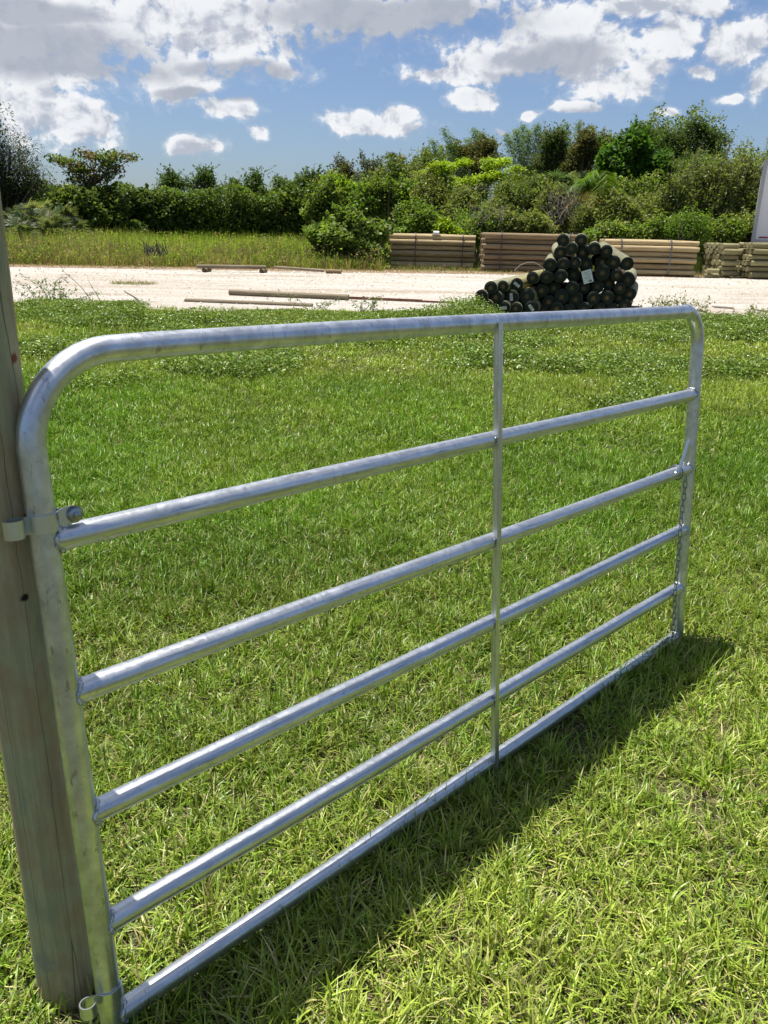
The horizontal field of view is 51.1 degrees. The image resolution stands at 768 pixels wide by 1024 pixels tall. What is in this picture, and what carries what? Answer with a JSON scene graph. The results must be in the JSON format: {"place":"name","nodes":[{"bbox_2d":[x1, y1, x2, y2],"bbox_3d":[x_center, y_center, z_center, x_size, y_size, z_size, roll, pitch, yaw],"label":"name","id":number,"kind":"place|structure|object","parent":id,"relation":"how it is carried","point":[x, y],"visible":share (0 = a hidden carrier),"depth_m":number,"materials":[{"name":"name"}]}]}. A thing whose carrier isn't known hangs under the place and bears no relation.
{"place":"outdoors","nodes":[
{"label":"outdoors","id":0,"kind":"place"},
{"bbox_2d":[0,238,767,1023],"bbox_3d":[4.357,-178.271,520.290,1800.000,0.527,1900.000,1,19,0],"label":"ground","id":1,"kind":"structure","parent":0,"point":[508,842],"depth_m":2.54,"materials":[{"name":"green plant"}]},
{"bbox_2d":[4,209,38,238],"bbox_3d":[-14.111,-10.790,30.840,1.954,1.694,1.685,1,19,0],"label":"palmetto","id":2,"kind":"object","parent":1,"relation":"on","point":[17,222],"visible":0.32,"depth_m":30.78,"materials":[{"name":"green plant"}]},
{"bbox_2d":[3,198,50,236],"bbox_3d":[-14.111,-11.493,32.141,2.239,2.159,1.857,1,19,0],"label":"palmetto","id":3,"kind":"object","parent":1,"relation":"on","point":[32,207],"visible":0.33,"depth_m":31.87,"materials":[{"name":"green plant"}]},
{"bbox_2d":[0,101,57,228],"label":"feathery tree","id":4,"kind":"object","parent":1,"relation":"on","point":[9,181],"visible":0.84,"depth_m":34.21,"materials":[{"name":"green plant"}]},
{"bbox_2d":[12,270,69,301],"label":"tall weed","id":5,"kind":"object","parent":1,"relation":"on","point":[40,286],"visible":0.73,"depth_m":13.23,"materials":[{"name":"green"}]},
{"bbox_2d":[0,193,94,1009],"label":"gate post","id":6,"kind":"object","parent":1,"relation":"on","point":[33,772],"visible":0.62,"depth_m":1.44,"materials":[{"name":"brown wood"}]},
{"bbox_2d":[1,304,703,1023],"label":"farm gate","id":7,"kind":"structure","parent":6,"relation":"attached to","point":[49,528],"depth_m":1.72,"materials":[{"name":"metal"}]},
{"bbox_2d":[32,211,78,240],"bbox_3d":[-12.802,-10.737,30.781,2.308,1.699,1.789,1,19,0],"label":"palmetto","id":8,"kind":"object","parent":1,"relation":"on","point":[50,220],"visible":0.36,"depth_m":30.58,"materials":[{"name":"green plant"}]},
{"bbox_2d":[49,201,93,237],"bbox_3d":[-12.633,-11.392,32.145,2.284,2.038,2.023,1,19,0],"label":"palmetto","id":9,"kind":"object","parent":1,"relation":"on","point":[65,212],"visible":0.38,"depth_m":31.99,"materials":[{"name":"green plant"}]},
{"bbox_2d":[43,281,101,301],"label":"tall weed","id":10,"kind":"object","parent":1,"relation":"on","point":[61,296],"visible":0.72,"depth_m":13.24,"materials":[{"name":"green"}]},
{"bbox_2d":[46,183,112,233],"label":"hedge shrub","id":11,"kind":"object","parent":1,"relation":"on","point":[91,210],"visible":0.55,"depth_m":34.22,"materials":[{"name":"green plant"}]},
{"bbox_2d":[42,146,142,232],"bbox_3d":[-13.057,-14.148,36.450,4.443,4.484,1.519,1,19,0],"label":"spreading tree","id":12,"kind":"object","parent":1,"relation":"on","point":[107,162],"visible":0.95,"depth_m":35.88,"materials":[{"name":"green plant"}]},
{"bbox_2d":[95,179,149,238],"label":"hedge shrub","id":13,"kind":"object","parent":1,"relation":"on","point":[107,196],"visible":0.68,"depth_m":36.09,"materials":[{"name":"green plant"}]},
{"bbox_2d":[125,183,169,237],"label":"hedge shrub","id":14,"kind":"object","parent":1,"relation":"on","point":[149,213],"visible":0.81,"depth_m":37.81,"materials":[{"name":"green plant"}]},
{"bbox_2d":[152,163,193,191],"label":"pine tree","id":15,"kind":"object","parent":1,"relation":"on","point":[170,178],"visible":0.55,"depth_m":81.21,"materials":[{"name":"green plant"}]},
{"bbox_2d":[158,195,210,242],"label":"hedge shrub","id":16,"kind":"object","parent":1,"relation":"on","point":[170,208],"visible":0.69,"depth_m":38.06,"materials":[{"name":"green plant"}]},
{"bbox_2d":[32,180,345,244],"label":"hedge undergrowth","id":17,"kind":"object","parent":1,"relation":"on","point":[236,194],"visible":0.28,"depth_m":38.07,"materials":[{"name":"green plant"}]},
{"bbox_2d":[178,162,219,196],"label":"pine tree","id":18,"kind":"object","parent":1,"relation":"on","point":[206,178],"visible":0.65,"depth_m":81.28,"materials":[{"name":"green plant"}]},
{"bbox_2d":[4,223,479,270],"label":"tall field grass","id":19,"kind":"structure","parent":1,"relation":"on","point":[346,264],"depth_m":25.30,"materials":[{"name":"green plant"}]},
{"bbox_2d":[223,199,266,237],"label":"hedge shrub","id":20,"kind":"object","parent":1,"relation":"on","point":[238,217],"visible":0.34,"depth_m":38.70,"materials":[{"name":"green plant"}]},
{"bbox_2d":[237,165,274,193],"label":"pine tree","id":21,"kind":"object","parent":1,"relation":"on","point":[255,184],"visible":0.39,"depth_m":81.40,"materials":[{"name":"green plant"}]},
{"bbox_2d":[244,185,285,238],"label":"hedge shrub","id":22,"kind":"object","parent":1,"relation":"on","point":[264,191],"visible":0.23,"depth_m":38.60,"materials":[{"name":"green plant"}]},
{"bbox_2d":[269,183,320,243],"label":"hedge shrub","id":23,"kind":"object","parent":1,"relation":"on","point":[296,194],"visible":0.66,"depth_m":37.88,"materials":[{"name":"green plant"}]},
{"bbox_2d":[268,163,334,191],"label":"dark tree","id":24,"kind":"object","parent":1,"relation":"on","point":[284,183],"visible":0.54,"depth_m":45.90,"materials":[{"name":"green plant"}]},
{"bbox_2d":[298,174,349,225],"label":"green shrub","id":25,"kind":"object","parent":1,"relation":"on","point":[317,206],"visible":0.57,"depth_m":35.07,"materials":[{"name":"green plant"}]},
{"bbox_2d":[319,151,361,180],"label":"rusty tree","id":26,"kind":"object","parent":1,"relation":"on","point":[343,166],"visible":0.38,"depth_m":42.02,"materials":[{"name":"green plant"}]},
{"bbox_2d":[318,168,363,208],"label":"lime shrub","id":27,"kind":"object","parent":1,"relation":"on","point":[346,186],"visible":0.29,"depth_m":36.68,"materials":[{"name":"green plant"}]},
{"bbox_2d":[301,201,394,265],"bbox_3d":[-1.189,-8.861,25.823,3.122,2.114,2.020,8,20,19],"label":"broadleaf bush","id":28,"kind":"object","parent":1,"relation":"on","point":[352,230],"visible":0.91,"depth_m":25.45,"materials":[{"name":"green plant"}]},
{"bbox_2d":[348,149,386,183],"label":"bare topped tree","id":29,"kind":"object","parent":1,"relation":"on","point":[365,164],"visible":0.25,"depth_m":41.15,"materials":[{"name":"green plant"}]},
{"bbox_2d":[342,172,418,246],"bbox_3d":[0.060,-13.236,35.912,3.884,3.714,2.690,1,19,0],"label":"green shrub","id":30,"kind":"object","parent":1,"relation":"on","point":[372,198],"visible":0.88,"depth_m":35.15,"materials":[{"name":"green plant"}]},
{"bbox_2d":[9,259,767,278],"bbox_3d":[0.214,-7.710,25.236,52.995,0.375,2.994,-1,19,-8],"label":"verge grass","id":31,"kind":"structure","parent":1,"relation":"on","point":[472,271],"depth_m":24.76,"materials":[{"name":"green plant"}]},
{"bbox_2d":[14,293,767,410],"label":"weed cover","id":32,"kind":"object","parent":1,"relation":"on","point":[273,360],"visible":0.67,"depth_m":9.83,"materials":[{"name":"green plant"}]},
{"bbox_2d":[352,142,442,181],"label":"olive tree","id":33,"kind":"object","parent":1,"relation":"on","point":[401,166],"visible":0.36,"depth_m":40.31,"materials":[{"name":"green plant"}]},
{"bbox_2d":[391,196,465,233],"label":"front shrub","id":34,"kind":"object","parent":1,"relation":"on","point":[414,216],"visible":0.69,"depth_m":28.36,"materials":[{"name":"green plant"}]},
{"bbox_2d":[388,231,475,269],"bbox_3d":[1.607,-8.789,26.974,2.922,1.228,1.430,1,19,0],"label":"pole bundle","id":35,"kind":"object","parent":1,"relation":"on","point":[435,248],"visible":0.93,"depth_m":26.61,"materials":[{"name":"beige wood"}]},
{"bbox_2d":[407,165,462,233],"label":"olive shrub","id":36,"kind":"object","parent":1,"relation":"on","point":[431,190],"visible":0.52,"depth_m":33.25,"materials":[{"name":"green plant"}]},
{"bbox_2d":[429,216,465,234],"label":"lime shrub","id":37,"kind":"object","parent":1,"relation":"on","point":[446,226],"visible":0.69,"depth_m":27.93,"materials":[{"name":"green plant"}]},
{"bbox_2d":[435,183,484,222],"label":"olive shrub","id":38,"kind":"object","parent":1,"relation":"on","point":[465,197],"visible":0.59,"depth_m":32.31,"materials":[{"name":"green plant"}]},
{"bbox_2d":[414,156,526,253],"bbox_3d":[3.718,-13.089,34.825,5.069,4.338,3.168,1,19,0],"label":"yellow green tree","id":39,"kind":"object","parent":1,"relation":"on","point":[446,166],"visible":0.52,"depth_m":33.83,"materials":[{"name":"green plant"}]},
{"bbox_2d":[450,129,504,202],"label":"brown dome shrub","id":40,"kind":"object","parent":1,"relation":"on","point":[486,148],"visible":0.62,"depth_m":40.06,"materials":[{"name":"green plant"}]},
{"bbox_2d":[455,201,515,266],"bbox_3d":[3.457,-9.932,28.837,2.495,2.353,1.578,-2,19,-10],"label":"front shrub","id":41,"kind":"object","parent":1,"relation":"on","point":[471,225],"visible":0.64,"depth_m":28.44,"materials":[{"name":"green plant"}]},
{"bbox_2d":[476,173,539,215],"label":"olive shrub","id":42,"kind":"object","parent":1,"relation":"on","point":[508,193],"visible":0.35,"depth_m":32.55,"materials":[{"name":"green plant"}]},
{"bbox_2d":[501,122,547,214],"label":"bamboo clump","id":43,"kind":"object","parent":1,"relation":"on","point":[524,151],"visible":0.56,"depth_m":42.83,"materials":[{"name":"green plant"}]},
{"bbox_2d":[489,204,562,233],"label":"front shrub","id":44,"kind":"object","parent":1,"relation":"on","point":[537,222],"visible":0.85,"depth_m":28.39,"materials":[{"name":"green plant"}]},
{"bbox_2d":[479,232,576,271],"bbox_3d":[4.667,-8.350,25.887,3.128,1.263,1.162,2,19,1],"label":"pole bundle","id":45,"kind":"object","parent":1,"relation":"on","point":[506,251],"visible":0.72,"depth_m":25.45,"materials":[{"name":"brown wood"}]},
{"bbox_2d":[507,170,554,215],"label":"green shrub","id":46,"kind":"object","parent":1,"relation":"on","point":[533,181],"visible":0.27,"depth_m":34.20,"materials":[{"name":"green plant"}]},
{"bbox_2d":[305,149,767,263],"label":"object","id":47,"kind":"object","parent":1,"relation":"on","point":[714,160],"visible":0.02,"depth_m":36.38,"materials":[{"name":"green plant"}]},
{"bbox_2d":[528,119,571,185],"bbox_3d":[8.306,-16.152,40.443,2.120,6.642,1.680,-12,23,-34],"label":"dark dome tree","id":48,"kind":"object","parent":1,"relation":"on","point":[554,153],"visible":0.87,"depth_m":39.67,"materials":[{"name":"green plant"}]},
{"bbox_2d":[535,168,578,233],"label":"tree","id":49,"kind":"object","parent":1,"relation":"on","point":[559,176],"visible":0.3,"depth_m":34.58,"materials":[{"name":"green plant"}]},
{"bbox_2d":[532,172,594,233],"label":"olive shrub","id":50,"kind":"object","parent":1,"relation":"on","point":[545,201],"visible":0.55,"depth_m":31.82,"materials":[{"name":"green plant"}]},
{"bbox_2d":[537,178,587,226],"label":"dead branches","id":51,"kind":"object","parent":50,"relation":"attached to","point":[561,208],"visible":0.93,"depth_m":30.72,"materials":[{"name":"brown"}]},
{"bbox_2d":[377,99,767,209],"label":"rise canopy","id":52,"kind":"object","parent":1,"relation":"on","point":[680,120],"visible":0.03,"depth_m":43.55,"materials":[{"name":"green plant"}]},
{"bbox_2d":[555,122,602,205],"bbox_3d":[9.641,-15.893,39.908,2.319,6.572,1.834,-10,22,-29],"label":"dark dome tree","id":53,"kind":"object","parent":1,"relation":"on","point":[583,152],"visible":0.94,"depth_m":39.07,"materials":[{"name":"green plant"}]},
{"bbox_2d":[567,182,651,256],"bbox_3d":[8.606,-10.857,30.542,3.266,3.165,1.964,5,19,10],"label":"olive shrub","id":54,"kind":"object","parent":1,"relation":"on","point":[611,205],"visible":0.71,"depth_m":30.08,"materials":[{"name":"green plant"}]},
{"bbox_2d":[582,208,676,244],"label":"front shrub","id":55,"kind":"object","parent":1,"relation":"on","point":[619,229],"visible":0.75,"depth_m":27.43,"materials":[{"name":"green plant"}]},
{"bbox_2d":[593,118,673,189],"bbox_3d":[11.922,-15.533,39.059,4.025,6.545,2.714,1,19,0],"label":"broadleaf tree","id":56,"kind":"object","parent":1,"relation":"on","point":[633,153],"visible":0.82,"depth_m":37.96,"materials":[{"name":"green plant"}]},
{"bbox_2d":[612,168,665,204],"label":"green shrub","id":57,"kind":"object","parent":1,"relation":"on","point":[640,187],"visible":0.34,"depth_m":33.15,"materials":[{"name":"green plant"}]},
{"bbox_2d":[615,112,670,153],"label":"dark tree","id":58,"kind":"object","parent":1,"relation":"on","point":[642,126],"visible":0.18,"depth_m":42.23,"materials":[{"name":"green plant"}]},
{"bbox_2d":[599,238,699,277],"bbox_3d":[8.344,-8.091,25.569,2.948,1.164,1.234,1,19,0],"label":"pole bundle","id":59,"kind":"object","parent":1,"relation":"on","point":[660,257],"visible":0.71,"depth_m":25.09,"materials":[{"name":"beige wood"}]},
{"bbox_2d":[630,187,675,218],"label":"olive shrub","id":60,"kind":"object","parent":1,"relation":"on","point":[649,204],"visible":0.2,"depth_m":30.84,"materials":[{"name":"green plant"}]},
{"bbox_2d":[656,143,709,224],"bbox_3d":[10.905,-11.468,30.298,1.824,4.584,1.779,19,26,41],"label":"willow shrub","id":61,"kind":"object","parent":1,"relation":"on","point":[679,194],"visible":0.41,"depth_m":29.86,"materials":[{"name":"green plant"}]},
{"bbox_2d":[657,200,715,257],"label":"bright bush","id":62,"kind":"object","parent":1,"relation":"on","point":[685,229],"visible":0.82,"depth_m":27.15,"materials":[{"name":"green plant"}]},
{"bbox_2d":[641,148,738,191],"bbox_3d":[14.417,-14.881,39.054,4.874,5.422,2.736,1,19,0],"label":"dark tree","id":63,"kind":"object","parent":1,"relation":"on","point":[677,161],"visible":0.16,"depth_m":38.26,"materials":[{"name":"green plant"}]},
{"bbox_2d":[650,112,738,163],"bbox_3d":[15.388,-16.383,40.758,4.398,7.204,2.653,1,19,0],"label":"dark tree","id":64,"kind":"object","parent":1,"relation":"on","point":[694,136],"visible":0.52,"depth_m":39.68,"materials":[{"name":"green plant"}]},
{"bbox_2d":[686,147,725,258],"bbox_3d":[12.046,-11.628,30.833,2.090,4.587,1.697,-14,24,-37],"label":"willow shrub","id":65,"kind":"object","parent":1,"relation":"on","point":[698,180],"visible":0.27,"depth_m":30.07,"materials":[{"name":"green plant"}]},
{"bbox_2d":[702,243,742,277],"bbox_3d":[10.745,-8.009,25.615,0.686,1.090,1.062,-5,20,-18],"label":"pole bundle","id":66,"kind":"object","parent":1,"relation":"on","point":[722,257],"visible":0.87,"depth_m":25.28,"materials":[{"name":"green wood"}]},
{"bbox_2d":[696,135,753,253],"bbox_3d":[12.659,-11.571,30.293,1.798,4.876,2.023,15,23,34],"label":"willow shrub","id":67,"kind":"object","parent":1,"relation":"on","point":[725,185],"visible":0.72,"depth_m":29.65,"materials":[{"name":"green plant"}]},
{"bbox_2d":[699,210,751,264],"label":"front shrub","id":68,"kind":"object","parent":1,"relation":"on","point":[729,230],"visible":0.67,"depth_m":27.88,"materials":[{"name":"green plant"}]},
{"bbox_2d":[731,205,754,241],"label":"front shrub","id":69,"kind":"object","parent":1,"relation":"on","point":[749,234],"visible":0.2,"depth_m":29.28,"materials":[{"name":"green plant"}]},
{"bbox_2d":[730,136,767,242],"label":"willow shrub","id":70,"kind":"object","parent":1,"relation":"on","point":[746,159],"visible":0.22,"depth_m":30.07,"materials":[{"name":"green plant"}]},
{"bbox_2d":[734,138,767,242],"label":"willow shrub","id":71,"kind":"object","parent":1,"relation":"on","point":[750,203],"visible":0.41,"depth_m":29.94,"materials":[{"name":"green plant"}]},
{"bbox_2d":[735,242,767,278],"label":"pole bundle","id":72,"kind":"object","parent":1,"relation":"on","point":[753,261],"visible":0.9,"depth_m":25.05,"materials":[{"name":"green wood"}]},
{"bbox_2d":[751,160,767,242],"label":"box trailer","id":73,"kind":"object","parent":1,"relation":"on","point":[760,230],"visible":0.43,"depth_m":27.05,"materials":[{"name":"silver metal"}]},
{"bbox_2d":[0,0,767,208],"label":"sky","id":74,"kind":"structure","parent":0,"point":[288,85],"materials":[{"name":"blue"}]},
{"bbox_2d":[10,267,767,320],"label":"dirt road","id":75,"kind":"structure","parent":0,"point":[203,292],"depth_m":18.41,"materials":[{"name":"beige gravel"}]},
{"bbox_2d":[202,268,211,271],"bbox_3d":[-4.925,-6.728,22.321,0.126,0.122,0.505,3,19,5],"label":"stub block","id":76,"kind":"object","parent":75,"relation":"on","point":[206,270],"depth_m":22.12,"materials":[{"name":"brown wood"}]},
{"bbox_2d":[196,264,265,268],"bbox_3d":[-4.257,-6.848,22.427,1.911,0.106,0.112,-3,19,-11],"label":"fallen pole","id":77,"kind":"object","parent":76,"relation":"on","point":[231,266],"visible":1,"depth_m":22.39,"materials":[{"name":"brown wood"}]},
{"bbox_2d":[184,298,312,306],"bbox_3d":[-2.431,-3.732,14.363,2.357,0.099,0.105,4,19,8],"label":"fallen pole","id":78,"kind":"object","parent":75,"relation":"on","point":[241,302],"visible":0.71,"depth_m":14.32,"materials":[{"name":"brown wood"}]},
{"bbox_2d":[228,289,348,299],"bbox_3d":[-1.871,-4.242,15.682,2.426,0.113,0.119,5,19,10],"label":"fallen pole","id":79,"kind":"object","parent":75,"relation":"on","point":[297,294],"visible":0.99,"depth_m":15.63,"materials":[{"name":"brown wood"}]},
{"bbox_2d":[349,296,451,302],"bbox_3d":[0.280,-4.100,15.510,2.310,0.052,0.060,5,19,10],"label":"rusty bar","id":80,"kind":"object","parent":75,"relation":"on","point":[399,299],"visible":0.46,"depth_m":15.49,"materials":[{"name":"brown metal"}]},
{"bbox_2d":[510,301,524,312],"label":"log","id":81,"kind":"object","parent":75,"relation":"on","point":[516,307],"visible":0.32,"depth_m":13.37,"materials":[{"name":"black wood"}]},
{"bbox_2d":[505,284,544,302],"bbox_3d":[2.601,-3.958,14.465,0.247,0.236,2.410,9,21,21],"label":"log","id":82,"kind":"object","parent":81,"relation":"on","point":[512,296],"visible":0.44,"depth_m":13.42,"materials":[{"name":"black wood"}]},
{"bbox_2d":[511,275,539,290],"bbox_3d":[2.652,-4.157,14.416,0.220,0.223,2.417,9,21,20],"label":"log","id":83,"kind":"object","parent":82,"relation":"on","point":[519,283],"visible":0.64,"depth_m":13.39,"materials":[{"name":"black wood"}]},
{"bbox_2d":[539,305,549,311],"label":"log","id":84,"kind":"object","parent":75,"relation":"on","point":[544,308],"visible":0.15,"depth_m":13.47,"materials":[{"name":"black wood"}]},
{"bbox_2d":[519,282,567,303],"bbox_3d":[2.935,-3.936,14.397,0.268,0.274,2.461,11,21,25],"label":"log","id":85,"kind":"object","parent":84,"relation":"on","point":[527,294],"visible":0.39,"depth_m":13.36,"materials":[{"name":"black wood"}]},
{"bbox_2d":[550,302,563,310],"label":"log","id":86,"kind":"object","parent":75,"relation":"on","point":[556,306],"visible":0.28,"depth_m":13.34,"materials":[{"name":"black wood"}]},
{"bbox_2d":[554,284,568,304],"bbox_3d":[3.189,-3.949,14.460,0.246,0.256,2.392,5,19,10],"label":"log","id":87,"kind":"object","parent":86,"relation":"on","point":[561,295],"visible":0.68,"depth_m":13.35,"materials":[{"name":"black wood"}]},
{"bbox_2d":[577,295,590,309],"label":"log","id":88,"kind":"object","parent":75,"relation":"on","point":[584,305],"visible":0.33,"depth_m":13.34,"materials":[{"name":"black wood"}]},
{"bbox_2d":[585,282,599,304],"bbox_3d":[3.723,-3.957,14.445,0.221,0.228,2.463,5,21,11],"label":"log","id":89,"kind":"object","parent":88,"relation":"on","point":[592,297],"visible":0.59,"depth_m":13.32,"materials":[{"name":"black wood"}]},
{"bbox_2d":[591,278,603,292],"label":"log","id":90,"kind":"object","parent":89,"relation":"on","point":[597,286],"visible":0.71,"depth_m":13.37,"materials":[{"name":"black wood"}]},
{"bbox_2d":[594,264,609,280],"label":"log","id":91,"kind":"object","parent":90,"relation":"on","point":[601,272],"visible":0.69,"depth_m":13.26,"materials":[{"name":"black wood"}]},
{"bbox_2d":[606,254,620,269],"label":"log","id":92,"kind":"object","parent":91,"relation":"on","point":[613,262],"visible":0.6,"depth_m":13.22,"materials":[{"name":"black wood"}]},
{"bbox_2d":[599,241,633,270],"bbox_3d":[4.094,-4.578,14.295,0.216,0.222,2.405,3,25,4],"label":"log","id":93,"kind":"object","parent":92,"relation":"on","point":[627,263],"visible":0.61,"depth_m":13.23,"materials":[{"name":"beige wood"}]},
{"bbox_3d":[4.491,-3.842,15.133,0.600,0.090,0.100,1,19,0],"label":"timber skid","id":94,"kind":"object","parent":75,"relation":"on","visible":0},
{"bbox_2d":[618,299,632,307],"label":"log","id":95,"kind":"object","parent":94,"relation":"on","point":[625,303],"visible":0.48,"depth_m":13.34,"materials":[{"name":"black wood"}]},
{"bbox_2d":[623,281,637,300],"bbox_3d":[4.443,-3.988,14.420,0.222,0.216,2.429,7,20,16],"label":"log","id":96,"kind":"object","parent":95,"relation":"on","point":[630,293],"visible":0.75,"depth_m":13.34,"materials":[{"name":"black wood"}]},
{"bbox_2d":[621,268,636,286],"bbox_3d":[4.397,-4.207,14.367,0.241,0.238,2.440,7,20,16],"label":"log","id":97,"kind":"object","parent":96,"relation":"on","point":[629,278],"visible":0.88,"depth_m":13.28,"materials":[{"name":"black wood"}]},
{"bbox_2d":[417,126,487,200],"bbox_3d":[3.616,-16.216,40.894,4.012,6.157,2.424,1,19,0],"label":"bamboo clump","id":98,"kind":"object","parent":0,"point":[453,155],"visible":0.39,"depth_m":39.91,"materials":[{"name":"green plant"}]},
{"bbox_2d":[461,127,497,203],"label":"bamboo clump","id":99,"kind":"object","parent":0,"point":[475,132],"visible":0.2,"depth_m":42.37,"materials":[{"name":"green plant"}]},
{"bbox_2d":[559,170,634,218],"bbox_3d":[8.300,-11.458,31.455,2.720,3.594,2.614,-6,20,-21],"label":"feather palm","id":100,"kind":"object","parent":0,"point":[595,182],"visible":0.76,"depth_m":30.63,"materials":[{"name":"green plant"}]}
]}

